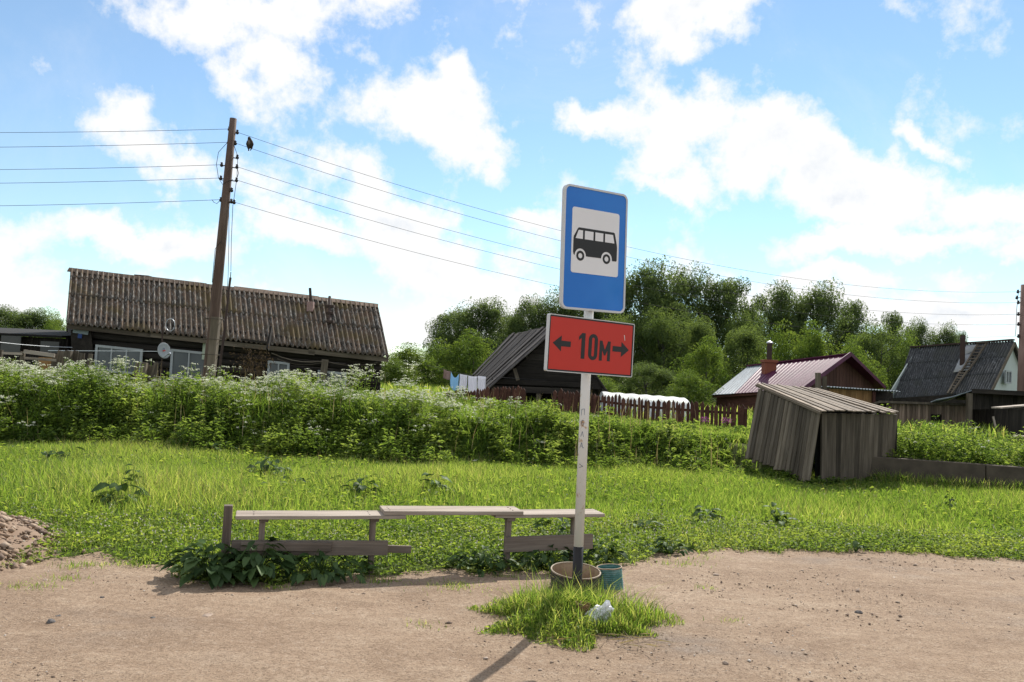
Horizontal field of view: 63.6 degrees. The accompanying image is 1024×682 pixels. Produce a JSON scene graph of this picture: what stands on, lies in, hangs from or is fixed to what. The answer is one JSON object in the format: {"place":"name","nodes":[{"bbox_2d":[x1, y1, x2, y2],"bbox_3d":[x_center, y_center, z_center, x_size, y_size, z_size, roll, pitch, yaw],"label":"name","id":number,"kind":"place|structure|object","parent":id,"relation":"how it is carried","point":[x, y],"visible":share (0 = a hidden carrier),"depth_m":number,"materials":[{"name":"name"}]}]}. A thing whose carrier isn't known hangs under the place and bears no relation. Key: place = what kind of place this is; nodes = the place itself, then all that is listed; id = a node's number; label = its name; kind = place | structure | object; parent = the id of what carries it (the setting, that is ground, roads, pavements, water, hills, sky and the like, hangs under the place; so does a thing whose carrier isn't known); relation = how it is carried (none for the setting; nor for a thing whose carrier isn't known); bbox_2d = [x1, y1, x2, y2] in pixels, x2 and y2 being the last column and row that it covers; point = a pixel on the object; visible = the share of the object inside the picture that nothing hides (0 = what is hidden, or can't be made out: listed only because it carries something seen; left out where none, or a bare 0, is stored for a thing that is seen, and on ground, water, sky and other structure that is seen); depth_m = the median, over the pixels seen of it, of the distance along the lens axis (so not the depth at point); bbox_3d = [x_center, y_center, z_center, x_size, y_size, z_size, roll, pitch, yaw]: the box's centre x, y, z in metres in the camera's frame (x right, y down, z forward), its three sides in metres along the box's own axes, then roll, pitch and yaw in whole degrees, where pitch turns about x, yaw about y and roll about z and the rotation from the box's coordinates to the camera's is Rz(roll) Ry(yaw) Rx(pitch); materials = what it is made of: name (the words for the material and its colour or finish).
{"place":"outdoors","nodes":[
{"label":"outdoors","id":0,"kind":"place"},
{"bbox_2d":[158,321,170,376],"bbox_3d":[-9.726,0.227,23.205,0.357,1.589,0.398,3,-3,-13],"label":"satellite dish","id":1,"kind":"object","parent":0,"point":[164,350],"visible":1,"depth_m":23.23,"materials":[{"name":"white metal"}]},
{"bbox_2d":[0,551,743,633],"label":"stray grass","id":2,"kind":"structure","parent":0,"point":[127,563],"depth_m":6.20,"materials":[{"name":"green plant"}]},
{"bbox_2d":[0,547,1023,681],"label":"dirt lot","id":3,"kind":"structure","parent":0,"point":[237,636],"depth_m":5.23,"materials":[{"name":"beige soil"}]},
{"bbox_2d":[0,511,129,571],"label":"rubble","id":4,"kind":"object","parent":3,"relation":"on","point":[22,529],"visible":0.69,"depth_m":6.71,"materials":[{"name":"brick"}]},
{"bbox_2d":[268,549,381,586],"bbox_3d":[-1.444,1.707,6.354,0.887,0.239,0.733,3,-3,0],"label":"burdock plant","id":5,"kind":"object","parent":3,"relation":"on","point":[329,575],"visible":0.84,"depth_m":6.24,"materials":[{"name":"green plant"}]},
{"bbox_2d":[445,545,519,576],"bbox_3d":[-0.242,1.810,6.862,0.614,0.214,0.550,1,-3,31],"label":"burdock plant","id":6,"kind":"object","parent":3,"relation":"on","point":[502,564],"visible":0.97,"depth_m":6.77,"materials":[{"name":"green plant"}]},
{"bbox_2d":[464,561,683,651],"bbox_3d":[0.379,1.624,5.431,1.442,0.465,1.094,2,-3,19],"label":"grass tuft","id":7,"kind":"object","parent":3,"relation":"on","point":[545,610],"visible":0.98,"depth_m":5.34,"materials":[{"name":"green plant"}]},
{"bbox_2d":[550,562,600,593],"bbox_3d":[0.476,1.815,6.221,0.383,0.222,0.386,3,-3,0],"label":"waste bin","id":8,"kind":"object","parent":3,"relation":"on","point":[557,569],"visible":0.5,"depth_m":6.27,"materials":[{"name":"metal"}]},
{"bbox_2d":[544,184,634,593],"bbox_3d":[0.516,0.432,6.032,0.812,3.116,0.173,4,-3,-35],"label":"bus stop sign","id":9,"kind":"object","parent":3,"relation":"on","point":[593,252],"visible":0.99,"depth_m":6.01,"materials":[{"name":"metal"}]},
{"bbox_2d":[584,600,614,624],"bbox_3d":[0.567,1.778,5.380,0.209,0.192,0.123,3,-3,0],"label":"plastic bag","id":10,"kind":"object","parent":3,"relation":"on","point":[607,607],"visible":0.57,"depth_m":5.34,"materials":[{"name":"white plastic"}]},
{"bbox_2d":[596,564,623,589],"bbox_3d":[0.752,1.822,6.333,0.220,0.206,0.161,3,-3,0],"label":"bucket","id":11,"kind":"object","parent":3,"relation":"on","point":[611,574],"visible":0.72,"depth_m":6.27,"materials":[{"name":"teal plastic"}]},
{"bbox_2d":[0,0,1023,379],"label":"sky","id":12,"kind":"structure","parent":0,"point":[872,144],"materials":[{"name":"blue"}]},
{"bbox_2d":[0,382,1023,585],"bbox_3d":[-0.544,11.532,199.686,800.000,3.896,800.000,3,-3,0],"label":"ground","id":13,"kind":"structure","parent":0,"point":[738,460],"depth_m":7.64,"materials":[{"name":"green plant"}]},
{"bbox_2d":[0,304,34,336],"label":"tree","id":14,"kind":"object","parent":13,"relation":"on","point":[10,315],"visible":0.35,"depth_m":69.53,"materials":[{"name":"green plant"}]},
{"bbox_2d":[5,306,66,337],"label":"tree","id":15,"kind":"object","parent":13,"relation":"on","point":[35,319],"visible":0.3,"depth_m":71.20,"materials":[{"name":"green plant"}]},
{"bbox_2d":[36,312,65,337],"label":"bush","id":16,"kind":"object","parent":13,"relation":"on","point":[55,325],"visible":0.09,"depth_m":47.84,"materials":[{"name":"green plant"}]},
{"bbox_2d":[0,328,116,374],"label":"outbuilding","id":17,"kind":"structure","parent":13,"relation":"on","point":[59,339],"depth_m":25.21,"materials":[{"name":"brown wood"}]},
{"bbox_2d":[0,350,158,387],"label":"stake fence","id":18,"kind":"object","parent":13,"relation":"on","point":[57,358],"visible":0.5,"depth_m":20.50,"materials":[{"name":"grey wood"}]},
{"bbox_2d":[90,478,149,507],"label":"burdock plant","id":19,"kind":"object","parent":13,"relation":"on","point":[102,485],"visible":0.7,"depth_m":8.69,"materials":[{"name":"green plant"}]},
{"bbox_2d":[94,355,153,384],"bbox_3d":[-8.016,0.777,17.065,0.608,0.953,1.079,0,-3,43],"label":"cow parsley","id":20,"kind":"object","parent":13,"relation":"on","point":[120,361],"visible":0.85,"depth_m":16.99,"materials":[{"name":"white plant"}]},
{"bbox_2d":[159,539,256,589],"bbox_3d":[-2.224,1.626,6.127,0.740,0.287,0.646,3,-3,0],"label":"burdock plant","id":21,"kind":"object","parent":13,"relation":"on","point":[219,573],"visible":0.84,"depth_m":6.00,"materials":[{"name":"green plant"}]},
{"bbox_2d":[180,363,241,386],"bbox_3d":[-6.205,0.900,17.076,1.274,0.874,0.484,5,-3,-39],"label":"cow parsley","id":22,"kind":"object","parent":13,"relation":"on","point":[228,367],"visible":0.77,"depth_m":17.06,"materials":[{"name":"white plant"}]},
{"bbox_2d":[201,117,238,381],"bbox_3d":[-6.420,-1.730,18.016,0.657,6.387,0.457,1,-3,29],"label":"utility pole","id":23,"kind":"object","parent":13,"relation":"on","point":[212,337],"visible":0.98,"depth_m":18.06,"materials":[{"name":"brown wood"}]},
{"bbox_2d":[241,133,943,291],"bbox_3d":[6.496,-2.929,24.665,28.378,1.599,0.008,4,-3,-27],"label":"power line","id":24,"kind":"object","parent":23,"relation":"attached to","point":[556,229],"visible":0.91,"depth_m":21.36,"materials":[{"name":"metal"}]},
{"bbox_2d":[239,167,1008,314],"bbox_3d":[6.495,-2.164,24.631,28.372,1.594,0.008,4,-3,-27],"label":"power line","id":25,"kind":"object","parent":23,"relation":"attached to","point":[557,257],"visible":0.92,"depth_m":21.66,"materials":[{"name":"metal"}]},
{"bbox_2d":[238,180,1009,324],"bbox_3d":[6.489,-1.856,24.618,28.371,1.621,0.008,4,-3,-27],"label":"power line","id":26,"kind":"object","parent":23,"relation":"attached to","point":[556,268],"visible":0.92,"depth_m":21.58,"materials":[{"name":"metal"}]},
{"bbox_2d":[238,203,1012,336],"bbox_3d":[6.461,-1.392,24.598,28.399,1.570,0.008,4,-3,-27],"label":"power line","id":27,"kind":"object","parent":23,"relation":"attached to","point":[554,285],"visible":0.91,"depth_m":21.53,"materials":[{"name":"metal"}]},
{"bbox_2d":[239,144,1016,302],"bbox_3d":[6.480,-2.648,24.653,28.424,1.676,0.008,4,-3,-27],"label":"power line","id":28,"kind":"object","parent":23,"relation":"attached to","point":[626,256],"visible":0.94,"depth_m":21.73,"materials":[{"name":"metal"}]},
{"bbox_2d":[66,267,388,394],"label":"log house","id":29,"kind":"structure","parent":13,"relation":"on","point":[129,314],"depth_m":25.43,"materials":[{"name":"wood"}]},
{"bbox_2d":[94,345,142,373],"bbox_3d":[-11.662,0.560,24.500,1.325,0.843,0.060,3,-3,-9],"label":"window","id":30,"kind":"structure","parent":29,"relation":"in","point":[106,353],"depth_m":24.49,"materials":[{"name":"grey glass"}]},
{"bbox_2d":[169,349,203,380],"bbox_3d":[-9.713,0.724,24.816,1.043,0.926,0.060,3,-3,-9],"label":"window","id":31,"kind":"structure","parent":29,"relation":"in","point":[182,358],"depth_m":24.81,"materials":[{"name":"grey glass"}]},
{"bbox_2d":[267,360,289,380],"bbox_3d":[-7.139,0.981,25.231,0.648,0.743,0.060,3,-3,-9],"label":"window","id":32,"kind":"structure","parent":29,"relation":"in","point":[278,366],"depth_m":25.23,"materials":[{"name":"grey glass"}]},
{"bbox_2d":[317,370,346,388],"bbox_3d":[-5.560,1.289,25.481,0.874,0.753,0.060,3,-3,-9],"label":"window","id":33,"kind":"structure","parent":29,"relation":"in","point":[329,374],"depth_m":25.50,"materials":[{"name":"grey glass"}]},
{"bbox_2d":[229,344,276,389],"bbox_3d":[-5.445,0.716,17.531,1.015,1.383,0.963,0,-3,44],"label":"dead bush","id":34,"kind":"object","parent":13,"relation":"on","point":[256,368],"visible":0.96,"depth_m":17.54,"materials":[{"name":"brown plant"}]},
{"bbox_2d":[207,536,299,587],"bbox_3d":[-1.916,1.630,6.178,0.648,0.312,0.590,3,-3,0],"label":"burdock plant","id":35,"kind":"object","parent":13,"relation":"on","point":[258,560],"visible":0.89,"depth_m":6.08,"materials":[{"name":"green plant"}]},
{"bbox_2d":[246,456,292,477],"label":"burdock plant","id":36,"kind":"object","parent":13,"relation":"on","point":[266,466],"visible":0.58,"depth_m":11.29,"materials":[{"name":"green plant"}]},
{"bbox_2d":[319,371,360,393],"bbox_3d":[-3.547,1.075,17.082,0.873,0.884,0.927,3,-3,0],"label":"cow parsley","id":37,"kind":"object","parent":13,"relation":"on","point":[335,379],"visible":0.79,"depth_m":17.14,"materials":[{"name":"white plant"}]},
{"bbox_2d":[340,475,381,495],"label":"burdock plant","id":38,"kind":"object","parent":13,"relation":"on","point":[361,487],"visible":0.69,"depth_m":10.08,"materials":[{"name":"green plant"}]},
{"bbox_2d":[343,364,383,399],"bbox_3d":[-3.062,0.989,16.850,0.788,1.076,0.892,5,-3,-36],"label":"cow parsley","id":39,"kind":"object","parent":13,"relation":"on","point":[360,373],"visible":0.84,"depth_m":16.87,"materials":[{"name":"white plant"}]},
{"bbox_2d":[381,355,418,388],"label":"bush","id":40,"kind":"object","parent":13,"relation":"on","point":[398,372],"visible":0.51,"depth_m":41.55,"materials":[{"name":"green plant"}]},
{"bbox_2d":[221,504,604,572],"bbox_3d":[-0.727,1.621,6.741,3.100,0.585,0.280,3,-3,-17],"label":"bench","id":41,"kind":"object","parent":13,"relation":"on","point":[371,547],"visible":0.8,"depth_m":6.55,"materials":[{"name":"grey wood"}]},
{"bbox_2d":[381,342,457,387],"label":"bush","id":42,"kind":"object","parent":13,"relation":"on","point":[406,354],"visible":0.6,"depth_m":43.59,"materials":[{"name":"green plant"}]},
{"bbox_2d":[420,472,453,491],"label":"burdock plant","id":43,"kind":"object","parent":13,"relation":"on","point":[436,481],"visible":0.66,"depth_m":10.54,"materials":[{"name":"green plant"}]},
{"bbox_2d":[410,336,470,387],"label":"bush","id":44,"kind":"object","parent":13,"relation":"on","point":[438,357],"visible":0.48,"depth_m":45.70,"materials":[{"name":"green plant"}]},
{"bbox_2d":[0,356,881,483],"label":"bank weeds","id":45,"kind":"object","parent":13,"relation":"on","point":[185,400],"visible":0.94,"depth_m":14.88,"materials":[{"name":"green plant"}]},
{"bbox_2d":[422,311,482,384],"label":"tree","id":46,"kind":"object","parent":13,"relation":"on","point":[435,326],"visible":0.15,"depth_m":62.35,"materials":[{"name":"green plant"}]},
{"bbox_2d":[442,386,472,407],"bbox_3d":[-1.154,1.284,17.149,0.709,0.742,1.068,3,-3,0],"label":"cow parsley","id":47,"kind":"object","parent":13,"relation":"on","point":[454,394],"visible":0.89,"depth_m":17.06,"materials":[{"name":"white plant"}]},
{"bbox_2d":[436,327,496,386],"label":"bush","id":48,"kind":"object","parent":13,"relation":"on","point":[476,351],"visible":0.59,"depth_m":45.43,"materials":[{"name":"green plant"}]},
{"bbox_2d":[437,295,515,387],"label":"tree","id":49,"kind":"object","parent":13,"relation":"on","point":[486,326],"visible":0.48,"depth_m":59.06,"materials":[{"name":"green plant"}]},
{"bbox_2d":[0,497,1023,588],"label":"clover","id":50,"kind":"object","parent":13,"relation":"on","point":[943,550],"visible":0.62,"depth_m":8.08,"materials":[{"name":"green plant"}]},
{"bbox_2d":[4,368,1023,445],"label":"fence","id":51,"kind":"object","parent":13,"relation":"on","point":[742,429],"visible":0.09,"depth_m":19.65,"materials":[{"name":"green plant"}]},
{"bbox_2d":[28,375,1019,455],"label":"terrace grass","id":52,"kind":"structure","parent":13,"relation":"on","point":[435,389],"depth_m":25.09,"materials":[{"name":"green plant"}]},
{"bbox_2d":[217,272,231,375],"bbox_3d":[-7.871,-0.464,22.668,0.113,2.920,0.373,2,-3,9],"label":"antenna mast","id":53,"kind":"object","parent":52,"relation":"on","point":[224,330],"visible":0.88,"depth_m":22.60,"materials":[{"name":"grey metal"}]},
{"bbox_2d":[498,293,553,344],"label":"tree","id":54,"kind":"object","parent":13,"relation":"on","point":[519,325],"visible":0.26,"depth_m":61.75,"materials":[{"name":"green plant"}]},
{"bbox_2d":[471,326,607,404],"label":"barn","id":55,"kind":"structure","parent":13,"relation":"on","point":[520,355],"depth_m":27.84,"materials":[{"name":"brown wood"}]},
{"bbox_2d":[510,544,584,571],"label":"burdock plant","id":56,"kind":"object","parent":13,"relation":"on","point":[543,558],"visible":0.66,"depth_m":6.89,"materials":[{"name":"green plant"}]},
{"bbox_2d":[531,517,570,534],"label":"burdock plant","id":57,"kind":"object","parent":13,"relation":"on","point":[567,524],"visible":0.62,"depth_m":8.38,"materials":[{"name":"green plant"}]},
{"bbox_2d":[528,285,581,328],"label":"tree","id":58,"kind":"object","parent":13,"relation":"on","point":[559,311],"visible":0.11,"depth_m":63.44,"materials":[{"name":"green plant"}]},
{"bbox_2d":[562,309,618,380],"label":"tree","id":59,"kind":"object","parent":13,"relation":"on","point":[579,313],"visible":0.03,"depth_m":61.40,"materials":[{"name":"green plant"}]},
{"bbox_2d":[445,385,747,428],"bbox_3d":[2.001,1.828,23.523,9.233,0.935,0.389,1,-3,28],"label":"picket fence","id":60,"kind":"object","parent":13,"relation":"on","point":[570,402],"visible":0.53,"depth_m":22.67,"materials":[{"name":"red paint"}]},
{"bbox_2d":[583,534,629,564],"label":"burdock plant","id":61,"kind":"object","parent":13,"relation":"on","point":[605,550],"visible":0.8,"depth_m":7.24,"materials":[{"name":"green plant"}]},
{"bbox_2d":[598,375,625,392],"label":"bush","id":62,"kind":"object","parent":13,"relation":"on","point":[610,384],"visible":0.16,"depth_m":33.63,"materials":[{"name":"green plant"}]},
{"bbox_2d":[602,313,645,392],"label":"tree","id":63,"kind":"object","parent":13,"relation":"on","point":[635,333],"visible":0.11,"depth_m":51.68,"materials":[{"name":"green plant"}]},
{"bbox_2d":[616,518,663,532],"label":"burdock plant","id":64,"kind":"object","parent":13,"relation":"on","point":[647,522],"visible":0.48,"depth_m":8.81,"materials":[{"name":"green plant"}]},
{"bbox_2d":[600,392,689,418],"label":"polytunnel","id":65,"kind":"structure","parent":13,"relation":"on","point":[650,398],"depth_m":25.99,"materials":[{"name":"white plastic"}]},
{"bbox_2d":[599,255,693,390],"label":"tree","id":66,"kind":"object","parent":13,"relation":"on","point":[636,293],"visible":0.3,"depth_m":57.09,"materials":[{"name":"green plant"}]},
{"bbox_2d":[614,360,684,397],"bbox_3d":[6.517,2.185,39.954,3.626,2.487,3.099,1,-3,29],"label":"bush","id":67,"kind":"object","parent":13,"relation":"on","point":[658,375],"visible":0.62,"depth_m":39.61,"materials":[{"name":"green plant"}]},
{"bbox_2d":[618,296,703,394],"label":"tree","id":68,"kind":"object","parent":13,"relation":"on","point":[662,302],"visible":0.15,"depth_m":55.45,"materials":[{"name":"green plant"}]},
{"bbox_2d":[632,304,692,397],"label":"tree","id":69,"kind":"object","parent":13,"relation":"on","point":[658,327],"visible":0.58,"depth_m":51.35,"materials":[{"name":"green plant"}]},
{"bbox_2d":[644,536,696,555],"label":"burdock plant","id":70,"kind":"object","parent":13,"relation":"on","point":[664,544],"visible":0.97,"depth_m":7.79,"materials":[{"name":"green plant"}]},
{"bbox_2d":[660,368,724,408],"bbox_3d":[7.453,2.315,35.982,3.162,2.265,2.839,1,-3,39],"label":"bush","id":71,"kind":"object","parent":13,"relation":"on","point":[685,384],"visible":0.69,"depth_m":35.62,"materials":[{"name":"green plant"}]},
{"bbox_2d":[666,260,731,347],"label":"tree","id":72,"kind":"object","parent":13,"relation":"on","point":[701,305],"visible":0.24,"depth_m":59.53,"materials":[{"name":"green plant"}]},
{"bbox_2d":[667,315,730,402],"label":"tree","id":73,"kind":"object","parent":13,"relation":"on","point":[698,332],"visible":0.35,"depth_m":49.90,"materials":[{"name":"green plant"}]},
{"bbox_2d":[669,335,734,405],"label":"bush","id":74,"kind":"object","parent":13,"relation":"on","point":[700,358],"visible":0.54,"depth_m":43.80,"materials":[{"name":"green plant"}]},
{"bbox_2d":[689,505,725,522],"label":"burdock plant","id":75,"kind":"object","parent":13,"relation":"on","point":[696,511],"visible":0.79,"depth_m":9.55,"materials":[{"name":"green plant"}]},
{"bbox_2d":[693,276,769,390],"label":"tree","id":76,"kind":"object","parent":13,"relation":"on","point":[731,298],"visible":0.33,"depth_m":59.45,"materials":[{"name":"green plant"}]},
{"bbox_2d":[710,323,766,399],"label":"tree","id":77,"kind":"object","parent":13,"relation":"on","point":[748,342],"visible":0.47,"depth_m":45.76,"materials":[{"name":"green plant"}]},
{"bbox_2d":[715,307,765,384],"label":"tree","id":78,"kind":"object","parent":13,"relation":"on","point":[739,323],"visible":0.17,"depth_m":55.93,"materials":[{"name":"green plant"}]},
{"bbox_2d":[747,318,807,363],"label":"bush","id":79,"kind":"object","parent":13,"relation":"on","point":[780,352],"visible":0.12,"depth_m":45.68,"materials":[{"name":"green plant"}]},
{"bbox_2d":[763,509,798,528],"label":"burdock plant","id":80,"kind":"object","parent":13,"relation":"on","point":[776,517],"visible":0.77,"depth_m":9.39,"materials":[{"name":"green plant"}]},
{"bbox_2d":[751,279,815,359],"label":"tree","id":81,"kind":"object","parent":13,"relation":"on","point":[776,316],"visible":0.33,"depth_m":63.26,"materials":[{"name":"green plant"}]},
{"bbox_2d":[712,341,885,412],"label":"purple roofed house","id":82,"kind":"structure","parent":13,"relation":"on","point":[851,369],"depth_m":34.22,"materials":[{"name":"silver metal"}]},
{"bbox_2d":[791,318,841,358],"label":"bush","id":83,"kind":"object","parent":13,"relation":"on","point":[814,347],"visible":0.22,"depth_m":45.61,"materials":[{"name":"green plant"}]},
{"bbox_2d":[783,277,859,356],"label":"tree","id":84,"kind":"object","parent":13,"relation":"on","point":[826,311],"visible":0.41,"depth_m":63.27,"materials":[{"name":"green plant"}]},
{"bbox_2d":[745,383,898,481],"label":"leaning shed","id":85,"kind":"structure","parent":13,"relation":"on","point":[793,429],"depth_m":14.44,"materials":[{"name":"grey wood"}]},
{"bbox_2d":[824,332,888,389],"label":"bush","id":86,"kind":"object","parent":13,"relation":"on","point":[847,349],"visible":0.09,"depth_m":41.95,"materials":[{"name":"green plant"}]},
{"bbox_2d":[825,299,889,368],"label":"tree","id":87,"kind":"object","parent":13,"relation":"on","point":[857,311],"visible":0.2,"depth_m":65.38,"materials":[{"name":"green plant"}]},
{"bbox_2d":[821,386,900,410],"bbox_3d":[12.755,2.473,30.338,2.908,1.516,1.619,3,-3,0],"label":"lean to","id":88,"kind":"object","parent":13,"relation":"on","point":[869,395],"visible":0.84,"depth_m":29.86,"materials":[{"name":"brown wood"}]},
{"bbox_2d":[860,351,890,389],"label":"bush","id":89,"kind":"object","parent":13,"relation":"on","point":[872,369],"visible":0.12,"depth_m":39.78,"materials":[{"name":"green plant"}]},
{"bbox_2d":[727,403,1023,492],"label":"leafy bed","id":90,"kind":"object","parent":13,"relation":"on","point":[956,446],"visible":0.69,"depth_m":14.57,"materials":[{"name":"green plant"}]},
{"bbox_2d":[845,321,914,389],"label":"tree","id":91,"kind":"object","parent":13,"relation":"on","point":[873,343],"visible":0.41,"depth_m":45.57,"materials":[{"name":"green plant"}]},
{"bbox_2d":[869,310,916,389],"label":"tree","id":92,"kind":"object","parent":13,"relation":"on","point":[893,322],"visible":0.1,"depth_m":77.73,"materials":[{"name":"green plant"}]},
{"bbox_2d":[881,325,919,389],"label":"bush","id":93,"kind":"object","parent":13,"relation":"on","point":[909,340],"visible":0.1,"depth_m":46.84,"materials":[{"name":"green plant"}]},
{"bbox_2d":[872,401,965,428],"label":"plank outbuilding","id":94,"kind":"structure","parent":13,"relation":"on","point":[945,412],"depth_m":27.91,"materials":[{"name":"brown wood"}]},
{"bbox_2d":[905,315,938,345],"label":"tree","id":95,"kind":"object","parent":13,"relation":"on","point":[921,329],"visible":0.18,"depth_m":79.64,"materials":[{"name":"green plant"}]},
{"bbox_2d":[930,319,959,346],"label":"tree","id":96,"kind":"object","parent":13,"relation":"on","point":[947,336],"visible":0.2,"depth_m":79.64,"materials":[{"name":"green plant"}]},
{"bbox_2d":[869,457,1023,488],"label":"retaining wall","id":97,"kind":"structure","parent":13,"relation":"on","point":[979,472],"depth_m":14.12,"materials":[{"name":"concrete"}]},
{"bbox_2d":[891,335,1017,402],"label":"slate house","id":98,"kind":"structure","parent":13,"relation":"on","point":[929,373],"depth_m":38.71,"materials":[{"name":"paint"}]},
{"bbox_2d":[947,341,987,393],"bbox_3d":[20.955,1.207,38.041,2.067,2.541,0.551,4,-3,-23],"label":"roof ladder","id":99,"kind":"object","parent":98,"relation":"on","point":[985,343],"visible":1,"depth_m":38.08,"materials":[{"name":"grey wood"}]},
{"bbox_2d":[931,389,1023,435],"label":"open shed","id":100,"kind":"structure","parent":13,"relation":"on","point":[980,403],"depth_m":26.90,"materials":[{"name":"brown wood"}]},
{"bbox_2d":[991,404,1023,439],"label":"shed","id":101,"kind":"structure","parent":13,"relation":"on","point":[1016,420],"depth_m":23.94,"materials":[{"name":"brown wood"}]},
{"bbox_2d":[1015,284,1023,390],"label":"utility pole","id":102,"kind":"object","parent":13,"relation":"on","point":[1020,374],"visible":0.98,"depth_m":31.01,"materials":[{"name":"brown wood"}]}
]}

